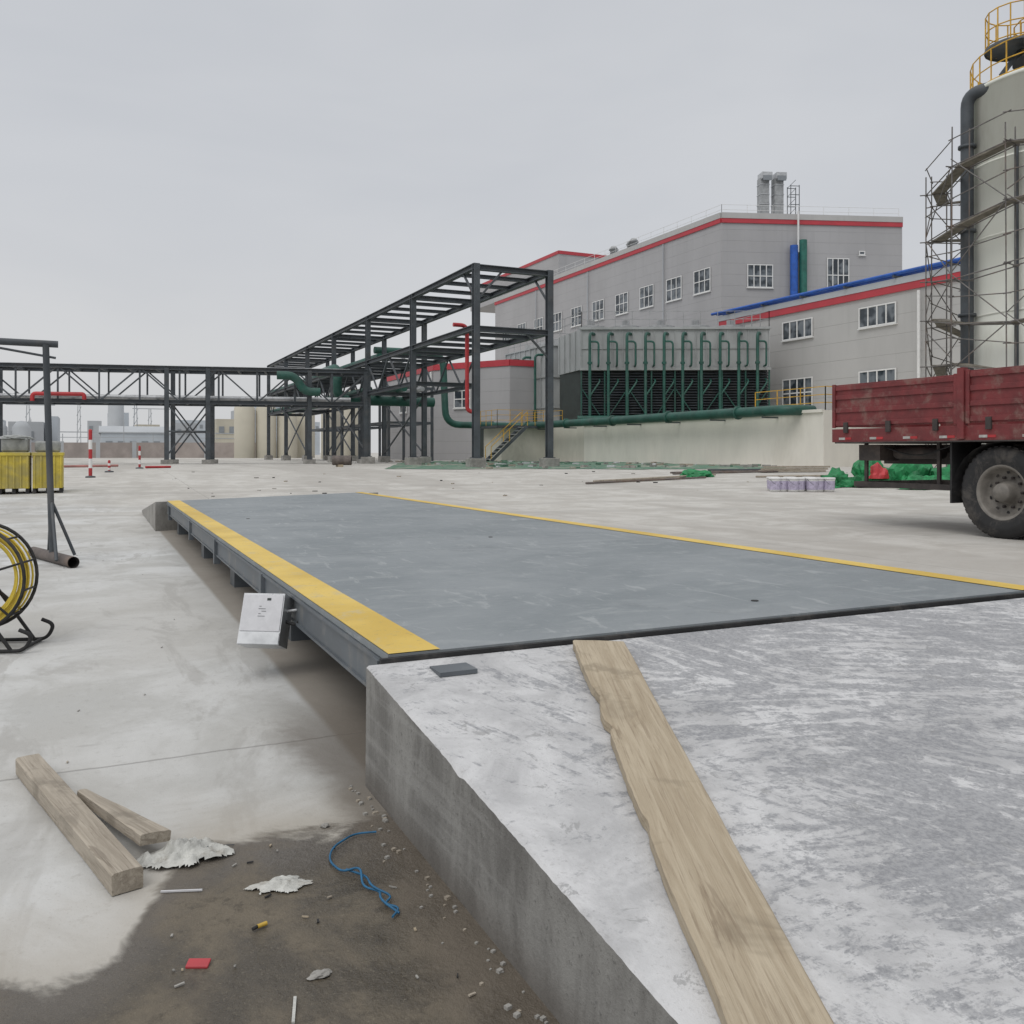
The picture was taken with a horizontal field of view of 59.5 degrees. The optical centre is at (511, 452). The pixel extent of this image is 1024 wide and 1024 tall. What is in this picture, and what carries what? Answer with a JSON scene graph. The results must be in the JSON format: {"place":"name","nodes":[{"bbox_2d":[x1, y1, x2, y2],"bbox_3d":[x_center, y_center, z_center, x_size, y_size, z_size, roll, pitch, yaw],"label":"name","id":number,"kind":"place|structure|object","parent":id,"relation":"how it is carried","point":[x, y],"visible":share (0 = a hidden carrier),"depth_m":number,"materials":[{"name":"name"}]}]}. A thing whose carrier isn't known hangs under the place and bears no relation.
{"place":"outdoors","nodes":[
{"label":"outdoors","id":0,"kind":"place"},
{"bbox_2d":[0,435,64,493],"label":"yellow tote","id":1,"kind":"object","parent":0,"point":[22,466],"visible":0.95,"depth_m":21.89,"materials":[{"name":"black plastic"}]},
{"bbox_2d":[0,453,1023,1023],"bbox_3d":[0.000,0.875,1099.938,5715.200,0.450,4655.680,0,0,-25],"label":"ground","id":2,"kind":"structure","parent":0,"point":[120,685],"depth_m":3.36,"materials":[{"name":"concrete"}]},
{"bbox_2d":[0,524,54,652],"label":"cable rodder reel","id":3,"kind":"object","parent":2,"relation":"on","point":[9,612],"visible":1,"depth_m":5.04,"materials":[{"name":"yellow plastic"}]},
{"bbox_2d":[0,338,79,567],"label":"pipe stand","id":4,"kind":"object","parent":2,"relation":"on","point":[51,554],"visible":0.97,"depth_m":8.95,"materials":[{"name":"metal"}]},
{"bbox_2d":[15,753,142,895],"bbox_3d":[-1.313,1.069,2.662,0.078,0.057,1.100,0,0,-40],"label":"timber offcut","id":5,"kind":"object","parent":2,"relation":"on","point":[112,863],"visible":1,"depth_m":2.51,"materials":[{"name":"brown wood"}]},
{"bbox_2d":[85,429,95,477],"bbox_3d":[-13.402,0.025,28.507,0.300,1.535,0.300,0,0,-25],"label":"warning post","id":6,"kind":"object","parent":2,"relation":"on","point":[89,453],"visible":1,"depth_m":28.46,"materials":[{"name":"red paint"}]},
{"bbox_2d":[105,460,113,471],"bbox_3d":[-14.343,0.481,31.931,0.300,0.435,0.300,0,0,-25],"label":"warning post","id":7,"kind":"object","parent":2,"relation":"on","point":[109,465],"visible":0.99,"depth_m":31.90,"materials":[{"name":"red paint"}]},
{"bbox_2d":[64,464,170,467],"bbox_3d":[-16.673,0.575,37.465,4.648,0.150,1.359,0,0,-10],"label":"fire pipe","id":8,"kind":"object","parent":2,"relation":"on","point":[72,466],"visible":0.75,"depth_m":37.37,"materials":[{"name":"red metal"}]},
{"bbox_2d":[77,789,170,845],"bbox_3d":[-1.154,1.054,2.616,0.520,0.032,0.086,-3,-10,44],"label":"timber offcut","id":9,"kind":"object","parent":2,"relation":"on","point":[138,829],"visible":0.98,"depth_m":2.53,"materials":[{"name":"brown wood"}]},
{"bbox_2d":[98,426,176,442],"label":"shed","id":10,"kind":"structure","parent":2,"relation":"on","point":[158,437],"depth_m":148.55,"materials":[{"name":"grey metal"}]},
{"bbox_2d":[106,441,159,442],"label":"windows","id":11,"kind":"structure","parent":10,"relation":"in","point":[106,441],"depth_m":147.25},
{"bbox_2d":[136,446,143,468],"bbox_3d":[-15.164,0.182,36.515,0.300,0.935,0.300,0,0,-25],"label":"warning post","id":12,"kind":"object","parent":2,"relation":"on","point":[139,458],"visible":1,"depth_m":36.49,"materials":[{"name":"red paint"}]},
{"bbox_2d":[31,441,276,457],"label":"perimeter wall","id":13,"kind":"structure","parent":2,"relation":"on","point":[122,450],"depth_m":110.92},
{"bbox_2d":[3,389,357,458],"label":"distant factory","id":14,"kind":"structure","parent":2,"relation":"on","point":[243,430],"depth_m":108.10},
{"bbox_2d":[0,362,371,463],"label":"transverse pipe rack","id":15,"kind":"object","parent":2,"relation":"on","point":[209,401],"visible":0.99,"depth_m":51.23,"materials":[{"name":"grey metal"}]},
{"bbox_2d":[137,836,234,868],"bbox_3d":[-0.897,1.070,2.431,0.269,0.054,0.169,0,0,-25],"label":"plastic bag","id":16,"kind":"object","parent":2,"relation":"on","point":[179,852],"visible":0.97,"depth_m":2.41,"materials":[{"name":"white plastic"}]},
{"bbox_2d":[185,958,210,968],"bbox_3d":[-0.672,1.095,1.922,0.049,0.011,0.022,0,0,-1],"label":"red scrap","id":17,"kind":"object","parent":2,"relation":"on","point":[198,963],"visible":1,"depth_m":1.92,"materials":[{"name":"red plastic"}]},
{"bbox_2d":[252,921,267,930],"bbox_3d":[-0.583,1.092,2.069,0.011,0.010,0.038,0,0,44],"label":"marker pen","id":18,"kind":"object","parent":2,"relation":"on","point":[262,924],"visible":1,"depth_m":2.07,"materials":[{"name":"yellow plastic"}]},
{"bbox_2d":[142,492,377,530],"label":"concrete ramp","id":19,"kind":"structure","parent":2,"relation":"on","point":[155,514],"depth_m":12.66,"materials":[{"name":"grey concrete"}]},
{"bbox_2d":[243,875,313,894],"bbox_3d":[-0.590,1.090,2.273,0.173,0.015,0.101,0,0,-25],"label":"plastic scrap","id":20,"kind":"object","parent":2,"relation":"on","point":[287,884],"visible":1,"depth_m":2.27,"materials":[{"name":"white plastic"}]},
{"bbox_2d":[64,543,547,1023],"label":"litter debris","id":21,"kind":"object","parent":2,"relation":"on","point":[516,1014],"visible":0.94,"depth_m":2.16,"materials":[{"name":"grey concrete"}]},
{"bbox_2d":[307,968,331,979],"bbox_3d":[-0.405,1.093,1.883,0.054,0.011,0.025,0,0,-15],"label":"stone chip","id":22,"kind":"object","parent":2,"relation":"on","point":[322,973],"visible":1,"depth_m":1.88,"materials":[{"name":"white stone"}]},
{"bbox_2d":[321,823,329,827],"bbox_3d":[-0.549,1.093,2.635,0.029,0.009,0.023,0,0,-25],"label":"stone chip","id":23,"kind":"object","parent":2,"relation":"on","point":[324,825],"visible":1,"depth_m":2.63,"materials":[{"name":"white stone"}]},
{"bbox_2d":[332,455,351,466],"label":"steel pipe offcut","id":24,"kind":"object","parent":2,"relation":"on","point":[339,461],"visible":0.98,"depth_m":40.64,"materials":[{"name":"grey metal"}]},
{"bbox_2d":[329,831,399,917],"bbox_3d":[-0.396,1.083,2.331,0.144,0.023,0.490,0,0,-15],"label":"blue rope","id":25,"kind":"object","parent":2,"relation":"on","point":[379,891],"visible":1,"depth_m":2.29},
{"bbox_2d":[312,387,433,460],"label":"process structure","id":26,"kind":"object","parent":2,"relation":"on","point":[392,424],"visible":0.3,"depth_m":76.22,"materials":[{"name":"metal"}]},
{"bbox_2d":[264,263,559,467],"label":"pipe rack","id":27,"kind":"object","parent":2,"relation":"on","point":[375,367],"visible":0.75,"depth_m":48.72,"materials":[{"name":"grey metal"}]},
{"bbox_2d":[317,323,816,429],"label":"pipes","id":28,"kind":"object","parent":27,"relation":"on","point":[737,412],"depth_m":54.14,"materials":[{"name":"metal"}]},
{"bbox_2d":[387,359,533,460],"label":"walls","id":29,"kind":"structure","parent":2,"relation":"on","point":[507,386],"depth_m":73.41,"materials":[{"name":"grey metal"}]},
{"bbox_2d":[399,390,471,413],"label":"window frames","id":30,"kind":"structure","parent":29,"relation":"attached to","point":[462,399],"depth_m":73.59,"materials":[{"name":"metal"}]},
{"bbox_2d":[400,391,493,456],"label":"windows","id":31,"kind":"structure","parent":29,"relation":"attached to","point":[458,395],"depth_m":73.57,"materials":[{"name":"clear glass"}]},
{"bbox_2d":[188,460,776,496],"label":"rubble","id":32,"kind":"object","parent":2,"relation":"on","point":[504,463],"visible":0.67,"depth_m":41.21,"materials":[{"name":"grey concrete"}]},
{"bbox_2d":[385,461,762,468],"bbox_3d":[2.016,0.603,51.626,16.976,0.084,34.655,0,0,-5],"label":"ground cover net","id":33,"kind":"object","parent":2,"relation":"on","point":[455,465],"visible":0.56,"depth_m":39.60,"materials":[{"name":"green fabric"}]},
{"bbox_2d":[166,492,1023,685],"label":"weighbridge","id":34,"kind":"object","parent":2,"relation":"on","point":[356,584],"visible":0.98,"depth_m":4.77,"materials":[{"name":"grey paint"}]},
{"bbox_2d":[365,598,1023,1023],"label":"concrete ramp","id":35,"kind":"structure","parent":2,"relation":"on","point":[861,778],"depth_m":2.17,"materials":[{"name":"grey concrete"}]},
{"bbox_2d":[573,640,833,1023],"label":"wooden plank","id":36,"kind":"object","parent":35,"relation":"on","point":[751,968],"visible":1,"depth_m":1.76,"materials":[{"name":"brown wood"}]},
{"bbox_2d":[679,469,714,476],"bbox_3d":[5.944,0.652,28.854,1.427,0.256,0.818,0,0,-25],"label":"tarpaulin roll","id":37,"kind":"object","parent":2,"relation":"on","point":[694,473],"visible":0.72,"depth_m":28.57,"materials":[{"name":"green fabric"}]},
{"bbox_2d":[495,223,901,359],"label":"walls","id":38,"kind":"structure","parent":2,"relation":"on","point":[727,253],"depth_m":81.48,"materials":[{"name":"grey metal"}]},
{"bbox_2d":[470,250,606,312],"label":"penthouse","id":39,"kind":"object","parent":38,"relation":"on","point":[558,259],"visible":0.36,"depth_m":111.09,"materials":[{"name":"grey metal"}]},
{"bbox_2d":[535,212,806,341],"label":"wall pipes","id":40,"kind":"object","parent":38,"relation":"attached to","point":[800,247],"depth_m":79.89,"materials":[{"name":"metal"}]},
{"bbox_2d":[504,251,865,339],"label":"window frames","id":41,"kind":"structure","parent":38,"relation":"attached to","point":[704,280],"depth_m":85.94,"materials":[{"name":"white metal"}]},
{"bbox_2d":[502,252,863,339],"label":"windows","id":42,"kind":"structure","parent":41,"relation":"in","point":[539,322],"depth_m":83.01,"materials":[{"name":"white glass"}]},
{"bbox_2d":[496,204,897,297],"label":"roof railing","id":43,"kind":"object","parent":38,"relation":"on","point":[729,209],"visible":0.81,"depth_m":81.51,"materials":[{"name":"grey metal"}]},
{"bbox_2d":[494,212,902,304],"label":"roof fascia","id":44,"kind":"structure","parent":38,"relation":"on","point":[773,218],"depth_m":81.30,"materials":[{"name":"red metal"}]},
{"bbox_2d":[609,171,799,253],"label":"roof ducts","id":45,"kind":"object","parent":38,"relation":"on","point":[777,179],"visible":0.69,"depth_m":82.28,"materials":[{"name":"metal"}]},
{"bbox_2d":[585,469,819,483],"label":"scaffold poles","id":46,"kind":"object","parent":2,"relation":"on","point":[717,471],"visible":0.81,"depth_m":28.32,"materials":[{"name":"metal"}]},
{"bbox_2d":[480,386,945,466],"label":"cooling water basin","id":47,"kind":"object","parent":2,"relation":"on","point":[804,438],"visible":0.61,"depth_m":49.56,"materials":[{"name":"beige concrete"}]},
{"bbox_2d":[768,477,780,491],"bbox_3d":[6.640,0.806,22.649,0.329,0.355,0.319,0,0,-25],"label":"paint bucket","id":48,"kind":"object","parent":2,"relation":"on","point":[774,484],"visible":1,"depth_m":22.53,"materials":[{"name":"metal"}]},
{"bbox_2d":[776,477,787,491],"bbox_3d":[6.844,0.804,22.725,0.329,0.355,0.319,0,0,-25],"label":"paint bucket","id":49,"kind":"object","parent":2,"relation":"on","point":[783,484],"visible":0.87,"depth_m":22.59,"materials":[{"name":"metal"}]},
{"bbox_2d":[787,477,799,491],"bbox_3d":[7.086,0.807,22.614,0.329,0.355,0.319,0,0,-25],"label":"paint bucket","id":50,"kind":"object","parent":2,"relation":"on","point":[792,484],"visible":1,"depth_m":22.49,"materials":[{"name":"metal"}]},
{"bbox_2d":[758,466,829,471],"bbox_3d":[10.061,0.578,31.928,2.741,0.205,0.417,0,0,-11],"label":"timber stack","id":51,"kind":"object","parent":2,"relation":"on","point":[797,468],"visible":0.98,"depth_m":31.81,"materials":[{"name":"beige wood"}]},
{"bbox_2d":[793,477,805,491],"bbox_3d":[7.272,0.805,22.703,0.329,0.355,0.319,0,0,-25],"label":"paint bucket","id":52,"kind":"object","parent":2,"relation":"on","point":[802,483],"visible":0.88,"depth_m":22.57,"materials":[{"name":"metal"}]},
{"bbox_2d":[806,477,818,491],"bbox_3d":[7.572,0.807,22.617,0.329,0.355,0.319,0,0,-25],"label":"paint bucket","id":53,"kind":"object","parent":2,"relation":"on","point":[811,484],"visible":1,"depth_m":22.50,"materials":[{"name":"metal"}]},
{"bbox_2d":[812,477,823,491],"bbox_3d":[7.735,0.806,22.674,0.329,0.355,0.319,0,0,-25],"label":"paint bucket","id":54,"kind":"object","parent":2,"relation":"on","point":[821,484],"visible":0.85,"depth_m":22.54,"materials":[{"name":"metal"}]},
{"bbox_2d":[823,477,835,491],"bbox_3d":[8.006,0.806,22.660,0.329,0.355,0.319,0,0,-25],"label":"paint bucket","id":55,"kind":"object","parent":2,"relation":"on","point":[829,484],"visible":0.99,"depth_m":22.54,"materials":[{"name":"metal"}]},
{"bbox_2d":[735,282,959,409],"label":"walls","id":56,"kind":"structure","parent":2,"relation":"on","point":[839,348],"depth_m":58.52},
{"bbox_2d":[711,257,959,377],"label":"roof pipes","id":57,"kind":"object","parent":56,"relation":"on","point":[893,275],"visible":0.51,"depth_m":57.34,"materials":[{"name":"metal"}]},
{"bbox_2d":[718,264,959,325],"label":"roof fascia","id":58,"kind":"structure","parent":56,"relation":"on","point":[900,284],"depth_m":59.01,"materials":[{"name":"red metal"}]},
{"bbox_2d":[781,301,897,404],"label":"window frames","id":59,"kind":"structure","parent":56,"relation":"attached to","point":[859,328],"depth_m":58.01,"materials":[{"name":"white metal"}]},
{"bbox_2d":[783,303,894,404],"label":"windows","id":60,"kind":"structure","parent":59,"relation":"in","point":[881,320],"depth_m":61.96,"materials":[{"name":"white glass"}]},
{"bbox_2d":[820,460,949,489],"bbox_3d":[10.481,0.440,24.094,5.172,1.020,2.156,0,0,-5],"label":"tarpaulin heap","id":61,"kind":"object","parent":2,"relation":"on","point":[878,471],"visible":0.34,"depth_m":24.11,"materials":[{"name":"green fabric"}]},
{"bbox_2d":[832,365,1023,538],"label":"flatbed truck","id":62,"kind":"object","parent":2,"relation":"on","point":[975,439],"visible":1,"depth_m":12.05,"materials":[{"name":"red paint"}]},
{"bbox_2d":[920,109,1023,467],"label":"scaffolding","id":63,"kind":"object","parent":2,"relation":"on","point":[940,193],"visible":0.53,"depth_m":31.15,"materials":[{"name":"grey metal"}]},
{"bbox_2d":[958,0,1023,369],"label":"storage tank","id":64,"kind":"object","parent":2,"relation":"on","point":[981,103],"visible":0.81,"depth_m":31.24,"materials":[{"name":"metal"}]},
{"bbox_2d":[0,0,1023,452],"label":"sky","id":65,"kind":"structure","parent":0,"point":[221,183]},
{"bbox_2d":[504,333,565,421],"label":"cooling tower","id":66,"kind":"structure","parent":0,"point":[534,353],"depth_m":70.93,"materials":[{"name":"grey metal"}]},
{"bbox_2d":[558,311,770,419],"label":"cooling tower","id":67,"kind":"structure","parent":0,"point":[625,368],"depth_m":62.43,"materials":[{"name":"grey metal"}]}
]}

